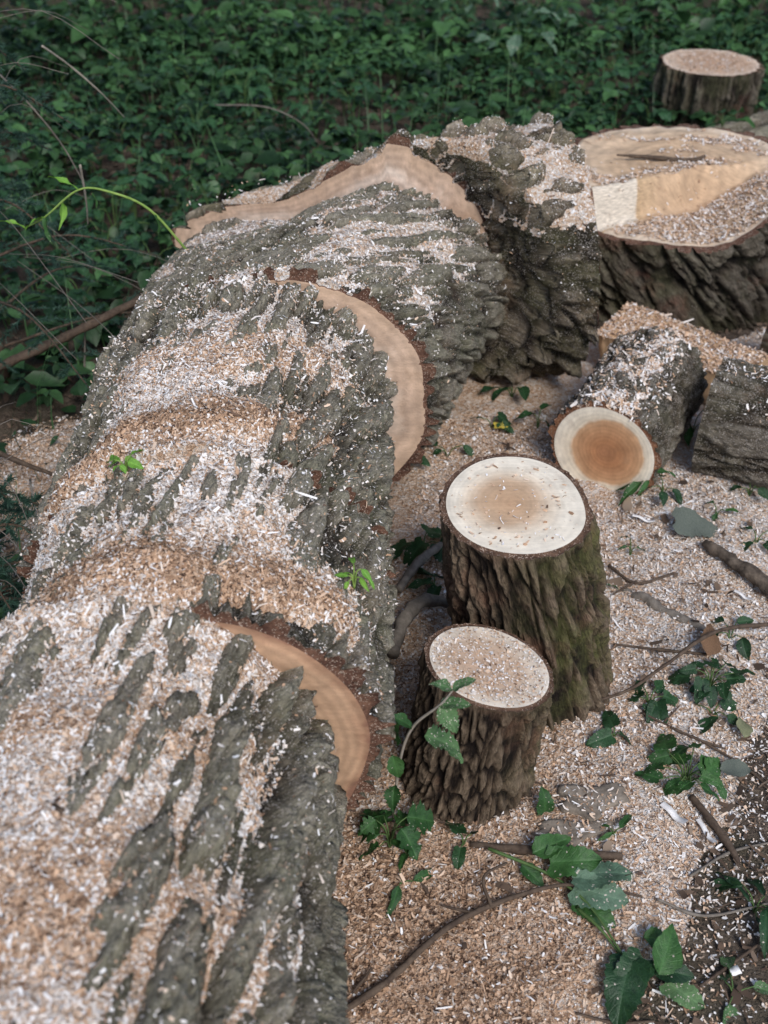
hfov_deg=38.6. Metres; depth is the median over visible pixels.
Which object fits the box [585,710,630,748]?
ground plant
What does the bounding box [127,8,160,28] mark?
bramble plant
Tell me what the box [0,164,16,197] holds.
bramble plant
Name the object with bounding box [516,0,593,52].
leafy plant
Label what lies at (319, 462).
log section
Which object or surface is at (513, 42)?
leafy plant
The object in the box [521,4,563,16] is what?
bramble plant
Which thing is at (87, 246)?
herb plant
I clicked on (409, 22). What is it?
bramble plant
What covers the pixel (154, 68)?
bramble plant
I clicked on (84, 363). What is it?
dry stem
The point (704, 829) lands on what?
wood shaving
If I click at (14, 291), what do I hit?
herb plant
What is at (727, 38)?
nettle plant
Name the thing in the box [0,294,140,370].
fallen branch
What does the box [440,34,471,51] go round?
bramble plant
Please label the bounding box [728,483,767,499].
seedling
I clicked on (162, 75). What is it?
bramble plant
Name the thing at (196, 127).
nettle plant
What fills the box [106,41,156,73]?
nettle plant
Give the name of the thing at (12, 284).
herb plant
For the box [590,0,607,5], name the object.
bramble plant
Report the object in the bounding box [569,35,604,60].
bramble plant
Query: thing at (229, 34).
bramble plant
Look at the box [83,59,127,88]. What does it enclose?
herb plant
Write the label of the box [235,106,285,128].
herb plant
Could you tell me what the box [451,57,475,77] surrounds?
herb plant
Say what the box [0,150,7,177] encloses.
bramble plant
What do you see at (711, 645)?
curled leaf
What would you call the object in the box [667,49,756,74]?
wood chips
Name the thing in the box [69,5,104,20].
herb plant
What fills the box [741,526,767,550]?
seedling
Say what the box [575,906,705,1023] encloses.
leafy twig
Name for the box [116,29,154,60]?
herb plant
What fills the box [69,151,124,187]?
bramble plant
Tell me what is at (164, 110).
bramble plant
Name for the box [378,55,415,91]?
nettle plant
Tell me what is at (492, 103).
nettle plant
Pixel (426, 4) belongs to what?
nettle plant
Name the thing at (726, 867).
twig litter
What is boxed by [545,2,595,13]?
nettle plant
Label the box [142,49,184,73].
nettle plant
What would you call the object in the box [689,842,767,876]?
dry stem
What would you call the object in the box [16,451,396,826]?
log section
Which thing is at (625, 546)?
seedling
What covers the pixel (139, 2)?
bramble plant
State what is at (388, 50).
nettle plant
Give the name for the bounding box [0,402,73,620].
spruce sapling
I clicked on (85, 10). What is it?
nettle plant
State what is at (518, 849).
dead stick
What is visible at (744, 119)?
seedling
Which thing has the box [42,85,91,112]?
nettle plant
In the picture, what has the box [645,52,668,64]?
nettle plant
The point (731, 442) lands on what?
short log
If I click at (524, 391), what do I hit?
seedling
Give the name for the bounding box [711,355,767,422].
wood chips
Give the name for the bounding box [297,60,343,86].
herb plant
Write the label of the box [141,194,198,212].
herb plant
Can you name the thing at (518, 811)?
wood chips
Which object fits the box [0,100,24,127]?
herb plant
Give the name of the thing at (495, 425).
yellow leaf
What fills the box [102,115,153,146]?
nettle plant
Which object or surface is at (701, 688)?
ground plant
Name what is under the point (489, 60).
bramble plant
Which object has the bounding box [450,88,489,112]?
herb plant
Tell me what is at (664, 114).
bramble plant
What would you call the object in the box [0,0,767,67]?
undergrowth
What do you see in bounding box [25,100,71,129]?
herb plant
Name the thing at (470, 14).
nettle plant
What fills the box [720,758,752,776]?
dead leaf
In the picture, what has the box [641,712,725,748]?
dry stem
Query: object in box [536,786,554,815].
fallen leaf
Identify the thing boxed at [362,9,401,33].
herb plant
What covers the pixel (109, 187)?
bramble plant
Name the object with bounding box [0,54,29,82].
bramble plant
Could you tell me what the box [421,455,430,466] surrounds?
seedling
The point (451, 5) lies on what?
bramble plant
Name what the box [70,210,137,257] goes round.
bramble plant
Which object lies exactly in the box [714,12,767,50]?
bramble plant
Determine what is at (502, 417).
seedling
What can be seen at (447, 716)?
leafy twig
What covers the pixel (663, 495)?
seedling
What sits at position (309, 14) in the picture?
herb plant
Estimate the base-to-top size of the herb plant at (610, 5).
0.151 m
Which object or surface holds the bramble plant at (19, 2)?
on the ground at (752, 970)
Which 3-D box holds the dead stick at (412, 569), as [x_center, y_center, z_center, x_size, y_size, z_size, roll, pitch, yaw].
[0.069,0.107,2.205,0.024,0.032,0.161,22,43,26]
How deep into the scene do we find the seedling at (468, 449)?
2.56 m
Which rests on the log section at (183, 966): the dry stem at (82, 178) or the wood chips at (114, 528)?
the wood chips at (114, 528)
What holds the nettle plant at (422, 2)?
on the ground at (752, 970)
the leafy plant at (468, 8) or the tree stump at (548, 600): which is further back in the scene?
the leafy plant at (468, 8)
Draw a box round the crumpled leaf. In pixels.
[671,506,717,537]
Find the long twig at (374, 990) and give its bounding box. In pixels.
[345,862,642,1012]
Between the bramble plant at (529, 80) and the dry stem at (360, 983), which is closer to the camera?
the dry stem at (360, 983)
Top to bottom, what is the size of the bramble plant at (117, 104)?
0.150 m
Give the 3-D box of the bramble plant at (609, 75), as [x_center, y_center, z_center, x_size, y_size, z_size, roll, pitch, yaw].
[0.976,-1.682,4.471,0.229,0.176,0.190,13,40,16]
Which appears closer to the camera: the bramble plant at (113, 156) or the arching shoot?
the arching shoot
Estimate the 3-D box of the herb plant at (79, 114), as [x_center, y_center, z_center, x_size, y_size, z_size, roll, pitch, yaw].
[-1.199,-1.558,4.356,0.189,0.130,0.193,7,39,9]
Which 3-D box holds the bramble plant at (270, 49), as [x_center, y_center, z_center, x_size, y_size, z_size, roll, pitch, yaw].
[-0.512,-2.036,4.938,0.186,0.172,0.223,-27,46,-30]
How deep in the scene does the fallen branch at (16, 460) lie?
2.41 m
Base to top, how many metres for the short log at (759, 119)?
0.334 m
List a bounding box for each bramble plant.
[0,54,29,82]
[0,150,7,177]
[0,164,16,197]
[0,245,21,280]
[0,255,29,294]
[2,10,20,25]
[3,106,36,144]
[5,82,45,113]
[8,0,41,18]
[13,184,66,211]
[30,23,71,47]
[51,103,106,137]
[67,43,106,66]
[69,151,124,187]
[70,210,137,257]
[73,169,120,213]
[96,89,146,112]
[96,117,141,162]
[109,135,155,172]
[114,85,155,114]
[118,210,185,256]
[120,232,179,274]
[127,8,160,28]
[127,66,161,102]
[131,148,186,197]
[132,0,146,14]
[145,98,178,124]
[149,33,198,66]
[151,151,191,179]
[155,68,189,84]
[158,61,216,89]
[177,6,216,19]
[187,57,218,81]
[203,78,234,94]
[216,21,251,50]
[226,4,257,29]
[228,42,266,71]
[243,17,268,28]
[245,38,297,74]
[255,18,298,63]
[270,0,294,9]
[277,12,306,39]
[277,91,324,118]
[286,85,350,138]
[308,0,342,15]
[318,25,361,66]
[318,57,376,100]
[323,84,353,116]
[371,18,415,41]
[404,18,432,40]
[437,0,465,16]
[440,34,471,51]
[485,58,519,79]
[488,68,545,104]
[490,43,531,72]
[518,47,557,80]
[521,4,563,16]
[540,19,593,44]
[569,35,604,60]
[587,52,633,81]
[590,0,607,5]
[598,70,651,118]
[623,16,678,58]
[623,93,672,126]
[649,37,683,56]
[710,41,749,56]
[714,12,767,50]
[731,11,767,54]
[754,77,767,113]
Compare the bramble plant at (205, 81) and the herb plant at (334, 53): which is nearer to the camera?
the bramble plant at (205, 81)
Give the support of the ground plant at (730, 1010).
on the ground at (752, 970)
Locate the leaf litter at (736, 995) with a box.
[0,81,767,1023]
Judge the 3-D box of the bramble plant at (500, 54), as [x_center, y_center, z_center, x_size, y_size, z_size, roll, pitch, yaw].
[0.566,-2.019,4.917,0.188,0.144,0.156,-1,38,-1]
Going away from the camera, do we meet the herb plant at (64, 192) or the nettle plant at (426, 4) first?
the herb plant at (64, 192)
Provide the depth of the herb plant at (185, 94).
4.40 m
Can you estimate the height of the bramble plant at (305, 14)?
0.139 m
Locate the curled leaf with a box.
[701,623,721,655]
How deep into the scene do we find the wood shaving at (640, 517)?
2.36 m
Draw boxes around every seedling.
[106,449,143,473]
[335,557,374,591]
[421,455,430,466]
[432,442,473,455]
[470,411,513,433]
[478,380,529,402]
[512,403,551,428]
[597,814,631,840]
[616,468,675,506]
[617,536,645,554]
[636,474,682,506]
[683,410,703,445]
[705,107,754,127]
[706,500,739,521]
[712,616,753,660]
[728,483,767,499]
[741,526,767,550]
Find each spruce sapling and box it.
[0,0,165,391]
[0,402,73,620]
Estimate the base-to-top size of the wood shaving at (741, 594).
0.008 m
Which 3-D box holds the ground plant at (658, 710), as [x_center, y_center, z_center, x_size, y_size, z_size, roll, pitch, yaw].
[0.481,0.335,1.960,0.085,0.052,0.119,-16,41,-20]
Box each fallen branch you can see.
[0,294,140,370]
[0,451,54,476]
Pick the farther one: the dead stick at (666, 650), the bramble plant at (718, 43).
the bramble plant at (718, 43)
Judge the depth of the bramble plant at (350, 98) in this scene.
4.49 m
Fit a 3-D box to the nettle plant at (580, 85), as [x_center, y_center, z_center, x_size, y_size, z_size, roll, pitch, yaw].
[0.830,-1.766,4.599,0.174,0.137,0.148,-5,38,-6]
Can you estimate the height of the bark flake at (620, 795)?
0.020 m
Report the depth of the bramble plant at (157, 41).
4.94 m
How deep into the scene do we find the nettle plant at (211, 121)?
4.15 m
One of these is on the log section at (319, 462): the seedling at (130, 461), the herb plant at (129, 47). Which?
the seedling at (130, 461)
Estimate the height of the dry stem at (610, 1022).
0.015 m
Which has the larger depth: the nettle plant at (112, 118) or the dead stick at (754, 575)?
the nettle plant at (112, 118)
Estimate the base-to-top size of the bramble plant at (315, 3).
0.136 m
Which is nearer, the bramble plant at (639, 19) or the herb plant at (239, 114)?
the herb plant at (239, 114)
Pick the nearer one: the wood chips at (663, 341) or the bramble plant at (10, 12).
the wood chips at (663, 341)
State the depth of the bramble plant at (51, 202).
3.64 m
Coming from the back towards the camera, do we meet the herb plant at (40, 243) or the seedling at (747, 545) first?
the herb plant at (40, 243)
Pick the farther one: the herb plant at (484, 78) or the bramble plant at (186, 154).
the herb plant at (484, 78)
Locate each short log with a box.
[548,326,708,495]
[691,357,767,489]
[706,110,767,137]
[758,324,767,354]
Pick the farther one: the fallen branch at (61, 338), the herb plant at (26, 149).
the herb plant at (26, 149)
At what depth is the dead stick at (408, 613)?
2.04 m
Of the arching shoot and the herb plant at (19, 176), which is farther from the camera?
the herb plant at (19, 176)
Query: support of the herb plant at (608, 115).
on the ground at (752, 970)
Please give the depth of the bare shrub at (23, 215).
2.60 m
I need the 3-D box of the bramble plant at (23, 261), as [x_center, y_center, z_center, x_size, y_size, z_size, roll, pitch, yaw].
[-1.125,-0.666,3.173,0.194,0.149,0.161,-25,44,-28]
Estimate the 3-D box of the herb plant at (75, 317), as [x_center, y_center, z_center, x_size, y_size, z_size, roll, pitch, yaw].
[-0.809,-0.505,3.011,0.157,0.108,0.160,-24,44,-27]
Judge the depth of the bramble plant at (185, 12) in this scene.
5.36 m
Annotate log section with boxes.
[0,595,349,1023]
[16,274,397,593]
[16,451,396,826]
[129,181,508,481]
[171,112,601,384]
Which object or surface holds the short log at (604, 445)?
on the sawdust at (554, 391)
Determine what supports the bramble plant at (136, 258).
on the ground at (752, 970)
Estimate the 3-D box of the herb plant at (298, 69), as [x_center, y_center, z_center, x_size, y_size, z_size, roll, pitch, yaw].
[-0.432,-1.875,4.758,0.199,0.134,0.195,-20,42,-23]
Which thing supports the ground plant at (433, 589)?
on the sawdust at (554, 391)
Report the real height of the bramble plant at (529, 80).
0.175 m
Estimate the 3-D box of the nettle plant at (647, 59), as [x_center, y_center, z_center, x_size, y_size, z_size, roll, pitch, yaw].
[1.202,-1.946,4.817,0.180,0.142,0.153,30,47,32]
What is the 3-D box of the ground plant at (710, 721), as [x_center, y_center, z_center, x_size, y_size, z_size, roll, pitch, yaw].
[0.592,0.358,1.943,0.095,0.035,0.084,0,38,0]
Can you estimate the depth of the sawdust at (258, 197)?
1.34 m
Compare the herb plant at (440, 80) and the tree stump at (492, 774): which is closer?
the tree stump at (492, 774)
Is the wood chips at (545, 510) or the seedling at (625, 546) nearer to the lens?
the wood chips at (545, 510)
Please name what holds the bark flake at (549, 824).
on the ground at (752, 970)
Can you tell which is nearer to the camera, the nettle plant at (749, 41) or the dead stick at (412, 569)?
the dead stick at (412, 569)
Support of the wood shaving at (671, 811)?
on the sawdust at (554, 391)
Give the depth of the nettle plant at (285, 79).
4.60 m
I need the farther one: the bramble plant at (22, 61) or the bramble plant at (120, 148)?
the bramble plant at (22, 61)
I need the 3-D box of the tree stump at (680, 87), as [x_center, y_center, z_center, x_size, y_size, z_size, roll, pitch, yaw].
[1.258,-1.623,4.328,0.451,0.288,0.437,0,38,0]
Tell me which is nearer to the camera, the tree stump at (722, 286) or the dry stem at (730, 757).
the dry stem at (730, 757)
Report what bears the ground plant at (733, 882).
on the ground at (752, 970)
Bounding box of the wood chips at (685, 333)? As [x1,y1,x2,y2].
[597,301,767,373]
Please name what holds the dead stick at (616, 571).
on the sawdust at (554, 391)
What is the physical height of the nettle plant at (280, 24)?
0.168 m
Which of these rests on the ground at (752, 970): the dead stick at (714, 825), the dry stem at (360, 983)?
the dead stick at (714, 825)
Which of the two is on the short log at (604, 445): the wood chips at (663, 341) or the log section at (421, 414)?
the wood chips at (663, 341)
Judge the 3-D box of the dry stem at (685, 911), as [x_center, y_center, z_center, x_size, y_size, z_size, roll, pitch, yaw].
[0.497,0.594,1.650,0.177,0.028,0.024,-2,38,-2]
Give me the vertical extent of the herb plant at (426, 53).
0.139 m
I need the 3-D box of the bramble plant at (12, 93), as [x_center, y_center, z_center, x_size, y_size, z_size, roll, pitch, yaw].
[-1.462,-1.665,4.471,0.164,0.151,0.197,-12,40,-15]
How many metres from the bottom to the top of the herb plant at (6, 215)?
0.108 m
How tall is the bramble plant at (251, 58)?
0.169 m
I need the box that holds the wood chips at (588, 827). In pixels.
[536,778,630,845]
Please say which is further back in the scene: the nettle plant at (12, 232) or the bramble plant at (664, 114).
the bramble plant at (664, 114)
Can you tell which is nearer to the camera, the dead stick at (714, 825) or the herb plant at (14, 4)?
the dead stick at (714, 825)
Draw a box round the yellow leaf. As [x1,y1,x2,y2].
[493,422,507,428]
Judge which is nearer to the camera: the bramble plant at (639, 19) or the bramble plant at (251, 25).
the bramble plant at (639, 19)
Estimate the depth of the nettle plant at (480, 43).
4.96 m
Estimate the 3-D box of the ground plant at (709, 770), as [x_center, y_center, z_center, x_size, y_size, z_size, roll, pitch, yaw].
[0.503,0.431,1.820,0.144,0.059,0.141,22,43,26]
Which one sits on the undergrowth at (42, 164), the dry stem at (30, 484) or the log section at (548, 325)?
the dry stem at (30, 484)
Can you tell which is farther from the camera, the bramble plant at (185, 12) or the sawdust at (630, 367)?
the bramble plant at (185, 12)
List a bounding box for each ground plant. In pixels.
[358,799,434,860]
[386,853,432,917]
[390,524,442,566]
[405,567,442,607]
[445,820,478,869]
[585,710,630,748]
[628,679,678,723]
[635,734,726,800]
[667,657,755,707]
[693,699,738,733]
[712,872,767,960]
[717,956,767,1023]
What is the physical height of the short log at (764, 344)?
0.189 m
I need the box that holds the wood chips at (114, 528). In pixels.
[0,114,597,1023]
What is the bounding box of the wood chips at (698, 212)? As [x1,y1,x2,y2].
[583,126,767,244]
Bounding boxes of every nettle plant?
[0,222,19,261]
[27,185,106,238]
[28,116,84,167]
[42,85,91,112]
[44,125,115,174]
[58,8,94,42]
[64,179,149,236]
[85,166,167,219]
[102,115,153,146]
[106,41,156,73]
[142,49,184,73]
[151,119,200,162]
[172,99,222,145]
[214,64,272,116]
[251,67,297,103]
[278,19,320,43]
[317,78,379,128]
[320,8,381,39]
[366,43,399,54]
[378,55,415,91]
[398,0,425,18]
[420,0,455,19]
[438,9,476,43]
[465,28,508,51]
[469,100,500,119]
[492,0,535,29]
[507,12,555,51]
[513,52,566,91]
[525,65,578,100]
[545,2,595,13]
[561,105,606,131]
[563,70,606,93]
[589,25,646,60]
[630,67,655,103]
[644,51,669,62]
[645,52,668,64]
[718,30,767,51]
[734,31,767,74]
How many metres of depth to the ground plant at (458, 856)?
1.71 m
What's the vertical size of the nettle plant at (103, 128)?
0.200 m
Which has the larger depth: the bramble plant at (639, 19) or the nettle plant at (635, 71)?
the bramble plant at (639, 19)
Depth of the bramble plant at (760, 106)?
4.31 m
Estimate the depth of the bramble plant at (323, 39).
5.00 m
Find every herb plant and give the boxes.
[0,2,19,20]
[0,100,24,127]
[0,213,13,239]
[0,288,40,325]
[1,263,64,302]
[3,169,25,179]
[20,174,43,199]
[24,130,68,155]
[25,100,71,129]
[32,241,81,266]
[32,249,88,279]
[43,73,78,95]
[43,271,114,306]
[49,177,80,201]
[55,307,111,331]
[65,103,105,118]
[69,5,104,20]
[72,242,142,279]
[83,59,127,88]
[101,85,113,102]
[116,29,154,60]
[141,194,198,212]
[172,27,197,44]
[176,92,209,118]
[202,108,242,127]
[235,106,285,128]
[259,64,300,92]
[272,56,312,80]
[285,11,327,25]
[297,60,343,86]
[308,49,348,70]
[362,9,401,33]
[385,100,434,129]
[413,51,457,69]
[415,94,445,114]
[424,79,457,92]
[449,89,479,101]
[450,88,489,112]
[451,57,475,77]
[460,76,497,96]
[468,85,510,103]
[497,97,534,117]
[557,95,592,117]
[589,50,629,70]
[600,0,642,24]
[602,103,640,128]
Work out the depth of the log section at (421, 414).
2.26 m
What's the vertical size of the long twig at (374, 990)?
0.039 m
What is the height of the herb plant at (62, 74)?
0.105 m
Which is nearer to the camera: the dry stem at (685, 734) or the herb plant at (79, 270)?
the dry stem at (685, 734)
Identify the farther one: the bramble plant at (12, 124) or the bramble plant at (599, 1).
the bramble plant at (599, 1)
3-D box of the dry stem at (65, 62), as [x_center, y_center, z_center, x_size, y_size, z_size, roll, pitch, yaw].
[-0.764,-1.103,2.832,0.025,0.253,0.265,19,42,23]
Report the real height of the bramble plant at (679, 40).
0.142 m
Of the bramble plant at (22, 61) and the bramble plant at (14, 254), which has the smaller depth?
the bramble plant at (14, 254)
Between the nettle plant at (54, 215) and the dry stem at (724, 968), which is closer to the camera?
the dry stem at (724, 968)
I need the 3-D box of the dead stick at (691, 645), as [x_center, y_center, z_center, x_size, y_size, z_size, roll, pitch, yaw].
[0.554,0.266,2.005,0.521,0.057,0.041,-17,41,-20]
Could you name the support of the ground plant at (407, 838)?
on the sawdust at (554, 391)
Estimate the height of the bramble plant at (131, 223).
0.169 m
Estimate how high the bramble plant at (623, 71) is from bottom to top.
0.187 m
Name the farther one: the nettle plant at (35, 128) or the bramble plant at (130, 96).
the bramble plant at (130, 96)
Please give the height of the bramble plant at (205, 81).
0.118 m
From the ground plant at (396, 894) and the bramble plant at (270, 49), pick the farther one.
the bramble plant at (270, 49)
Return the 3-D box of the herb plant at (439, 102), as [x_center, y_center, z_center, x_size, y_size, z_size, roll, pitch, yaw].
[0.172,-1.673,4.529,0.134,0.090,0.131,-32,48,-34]
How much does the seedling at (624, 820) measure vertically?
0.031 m
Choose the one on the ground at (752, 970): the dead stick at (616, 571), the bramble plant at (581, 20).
the bramble plant at (581, 20)
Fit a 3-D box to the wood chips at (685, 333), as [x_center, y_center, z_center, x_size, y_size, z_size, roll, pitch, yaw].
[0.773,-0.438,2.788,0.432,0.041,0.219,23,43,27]
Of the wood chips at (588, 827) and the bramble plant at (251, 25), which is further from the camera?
the bramble plant at (251, 25)
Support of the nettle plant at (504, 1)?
on the ground at (752, 970)
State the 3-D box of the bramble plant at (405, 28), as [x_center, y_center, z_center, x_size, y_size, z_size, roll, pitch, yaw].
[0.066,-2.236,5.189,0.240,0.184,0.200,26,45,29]
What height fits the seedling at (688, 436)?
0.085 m
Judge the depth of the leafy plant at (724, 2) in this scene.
5.15 m
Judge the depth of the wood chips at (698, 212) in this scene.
3.03 m
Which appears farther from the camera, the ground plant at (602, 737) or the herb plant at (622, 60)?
the herb plant at (622, 60)
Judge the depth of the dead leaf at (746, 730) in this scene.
1.91 m
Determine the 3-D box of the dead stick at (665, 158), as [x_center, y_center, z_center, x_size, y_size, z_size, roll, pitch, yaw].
[0.789,-1.006,3.122,0.251,0.016,0.030,2,38,2]
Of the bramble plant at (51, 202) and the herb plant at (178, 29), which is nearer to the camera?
the bramble plant at (51, 202)
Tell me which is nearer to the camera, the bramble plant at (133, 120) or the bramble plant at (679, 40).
the bramble plant at (133, 120)
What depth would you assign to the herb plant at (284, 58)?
4.85 m
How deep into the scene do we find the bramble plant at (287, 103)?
4.37 m
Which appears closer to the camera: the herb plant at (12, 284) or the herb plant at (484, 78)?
the herb plant at (12, 284)
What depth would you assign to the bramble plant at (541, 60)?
4.80 m
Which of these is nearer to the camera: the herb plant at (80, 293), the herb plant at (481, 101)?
the herb plant at (80, 293)
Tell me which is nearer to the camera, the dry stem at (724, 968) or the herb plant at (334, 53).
the dry stem at (724, 968)
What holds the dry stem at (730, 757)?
on the ground at (752, 970)
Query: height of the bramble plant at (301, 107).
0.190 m
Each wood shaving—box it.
[632,514,655,522]
[660,801,688,823]
[696,818,716,842]
[730,965,741,975]
[734,590,752,599]
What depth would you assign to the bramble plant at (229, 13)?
5.43 m
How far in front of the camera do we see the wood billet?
2.81 m
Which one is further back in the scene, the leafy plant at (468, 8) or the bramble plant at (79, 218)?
the leafy plant at (468, 8)
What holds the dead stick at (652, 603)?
on the sawdust at (554, 391)
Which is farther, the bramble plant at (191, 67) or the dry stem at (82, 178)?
the bramble plant at (191, 67)
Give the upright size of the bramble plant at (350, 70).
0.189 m
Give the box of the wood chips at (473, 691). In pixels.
[431,626,548,706]
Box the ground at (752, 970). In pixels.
[0,0,767,1023]
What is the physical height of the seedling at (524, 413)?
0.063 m
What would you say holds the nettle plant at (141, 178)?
on the ground at (752, 970)
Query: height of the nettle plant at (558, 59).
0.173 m
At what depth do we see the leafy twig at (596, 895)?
1.66 m
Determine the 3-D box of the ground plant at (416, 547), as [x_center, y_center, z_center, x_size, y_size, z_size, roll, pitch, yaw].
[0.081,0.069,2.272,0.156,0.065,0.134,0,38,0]
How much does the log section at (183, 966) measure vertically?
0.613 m
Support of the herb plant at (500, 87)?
on the ground at (752, 970)
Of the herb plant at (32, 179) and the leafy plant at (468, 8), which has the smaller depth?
the herb plant at (32, 179)
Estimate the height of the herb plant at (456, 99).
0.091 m
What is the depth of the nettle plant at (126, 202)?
3.46 m
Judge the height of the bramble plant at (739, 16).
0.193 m
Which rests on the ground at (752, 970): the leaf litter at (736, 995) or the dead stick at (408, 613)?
the leaf litter at (736, 995)
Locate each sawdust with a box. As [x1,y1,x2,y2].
[0,123,596,1023]
[0,327,767,1023]
[577,331,682,416]
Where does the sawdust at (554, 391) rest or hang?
on the ground at (752, 970)
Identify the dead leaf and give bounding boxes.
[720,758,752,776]
[736,717,752,737]
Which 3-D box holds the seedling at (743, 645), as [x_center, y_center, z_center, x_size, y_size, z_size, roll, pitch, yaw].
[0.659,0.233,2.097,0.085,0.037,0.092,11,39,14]
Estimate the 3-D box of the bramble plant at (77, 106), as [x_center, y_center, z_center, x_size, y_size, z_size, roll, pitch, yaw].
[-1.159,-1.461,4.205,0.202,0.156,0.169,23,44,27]
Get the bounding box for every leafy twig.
[383,677,475,821]
[488,833,632,954]
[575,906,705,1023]
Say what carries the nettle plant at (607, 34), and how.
on the ground at (752, 970)
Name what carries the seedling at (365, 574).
on the log section at (345, 709)
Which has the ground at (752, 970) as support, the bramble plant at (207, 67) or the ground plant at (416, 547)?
the bramble plant at (207, 67)
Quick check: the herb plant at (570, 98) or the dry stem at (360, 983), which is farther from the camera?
the herb plant at (570, 98)
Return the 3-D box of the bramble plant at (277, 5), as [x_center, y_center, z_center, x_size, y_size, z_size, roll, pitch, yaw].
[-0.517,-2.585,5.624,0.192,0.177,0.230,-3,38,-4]
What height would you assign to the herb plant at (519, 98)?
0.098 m
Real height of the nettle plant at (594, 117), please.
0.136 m
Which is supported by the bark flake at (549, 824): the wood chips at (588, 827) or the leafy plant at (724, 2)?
the wood chips at (588, 827)
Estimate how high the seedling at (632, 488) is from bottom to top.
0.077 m
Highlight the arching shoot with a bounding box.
[0,176,186,249]
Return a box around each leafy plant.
[170,174,238,209]
[441,0,498,30]
[472,7,561,71]
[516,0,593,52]
[718,0,766,44]
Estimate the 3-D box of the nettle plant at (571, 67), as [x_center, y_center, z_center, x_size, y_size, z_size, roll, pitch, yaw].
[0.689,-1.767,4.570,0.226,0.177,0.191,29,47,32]
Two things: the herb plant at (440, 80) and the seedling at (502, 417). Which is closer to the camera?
the seedling at (502, 417)
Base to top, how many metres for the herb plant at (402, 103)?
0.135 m
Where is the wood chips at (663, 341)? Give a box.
[559,326,698,427]
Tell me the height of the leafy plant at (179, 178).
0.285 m
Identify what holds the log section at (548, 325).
on the ground at (752, 970)
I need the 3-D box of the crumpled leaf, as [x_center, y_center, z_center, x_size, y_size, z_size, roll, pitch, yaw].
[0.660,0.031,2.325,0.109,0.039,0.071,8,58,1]
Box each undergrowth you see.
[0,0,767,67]
[0,0,767,619]
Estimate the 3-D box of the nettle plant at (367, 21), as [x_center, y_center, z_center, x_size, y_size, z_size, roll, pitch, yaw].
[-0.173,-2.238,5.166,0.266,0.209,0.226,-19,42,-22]
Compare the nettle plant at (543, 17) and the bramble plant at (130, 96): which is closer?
the bramble plant at (130, 96)
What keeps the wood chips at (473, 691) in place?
on the tree stump at (492, 774)
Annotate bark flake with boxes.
[531,818,620,846]
[557,782,630,821]
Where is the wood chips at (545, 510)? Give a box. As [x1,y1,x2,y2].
[452,461,576,547]
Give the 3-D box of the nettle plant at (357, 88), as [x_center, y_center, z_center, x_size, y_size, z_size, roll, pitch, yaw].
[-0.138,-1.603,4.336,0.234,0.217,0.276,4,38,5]
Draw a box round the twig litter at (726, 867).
[432,320,767,1023]
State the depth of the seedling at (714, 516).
2.37 m
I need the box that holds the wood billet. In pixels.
[598,305,767,403]
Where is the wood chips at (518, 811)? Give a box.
[0,321,767,1023]
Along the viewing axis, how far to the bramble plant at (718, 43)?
4.86 m
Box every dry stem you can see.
[0,74,84,183]
[29,479,37,517]
[41,45,124,117]
[79,164,88,224]
[83,332,85,377]
[215,104,317,141]
[351,967,372,993]
[575,1012,654,1023]
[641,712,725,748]
[656,898,767,916]
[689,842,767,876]
[692,735,767,786]
[699,942,759,987]
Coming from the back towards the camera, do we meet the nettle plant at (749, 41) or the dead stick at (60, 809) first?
the nettle plant at (749, 41)
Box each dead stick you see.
[1,790,64,814]
[387,593,447,658]
[396,541,442,592]
[470,841,622,859]
[602,622,767,699]
[608,564,673,594]
[613,643,705,655]
[617,154,705,161]
[622,588,705,632]
[688,794,740,863]
[702,539,767,594]
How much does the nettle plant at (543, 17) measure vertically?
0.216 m
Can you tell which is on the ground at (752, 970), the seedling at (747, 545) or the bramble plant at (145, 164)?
the bramble plant at (145, 164)
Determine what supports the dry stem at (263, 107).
on the undergrowth at (42, 164)
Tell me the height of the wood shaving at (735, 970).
0.004 m
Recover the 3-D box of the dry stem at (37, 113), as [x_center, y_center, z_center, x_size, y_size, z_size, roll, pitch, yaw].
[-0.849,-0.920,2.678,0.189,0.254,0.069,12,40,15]
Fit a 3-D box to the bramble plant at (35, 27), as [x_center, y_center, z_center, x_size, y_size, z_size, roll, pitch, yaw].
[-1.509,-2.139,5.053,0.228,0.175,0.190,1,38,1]
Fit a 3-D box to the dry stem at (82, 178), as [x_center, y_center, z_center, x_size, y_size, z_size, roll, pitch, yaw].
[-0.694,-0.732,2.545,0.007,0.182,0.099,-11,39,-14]
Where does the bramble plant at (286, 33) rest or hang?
on the ground at (752, 970)
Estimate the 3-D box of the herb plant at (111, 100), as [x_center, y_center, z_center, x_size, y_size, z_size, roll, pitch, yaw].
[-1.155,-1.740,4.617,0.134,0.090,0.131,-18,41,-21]
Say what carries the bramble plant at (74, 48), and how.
on the ground at (752, 970)
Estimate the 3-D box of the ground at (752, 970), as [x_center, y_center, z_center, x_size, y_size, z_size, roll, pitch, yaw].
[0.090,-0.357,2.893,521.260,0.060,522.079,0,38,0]
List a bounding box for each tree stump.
[399,623,553,825]
[439,452,612,731]
[575,124,767,334]
[643,48,764,127]
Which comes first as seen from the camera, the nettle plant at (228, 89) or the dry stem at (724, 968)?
the dry stem at (724, 968)

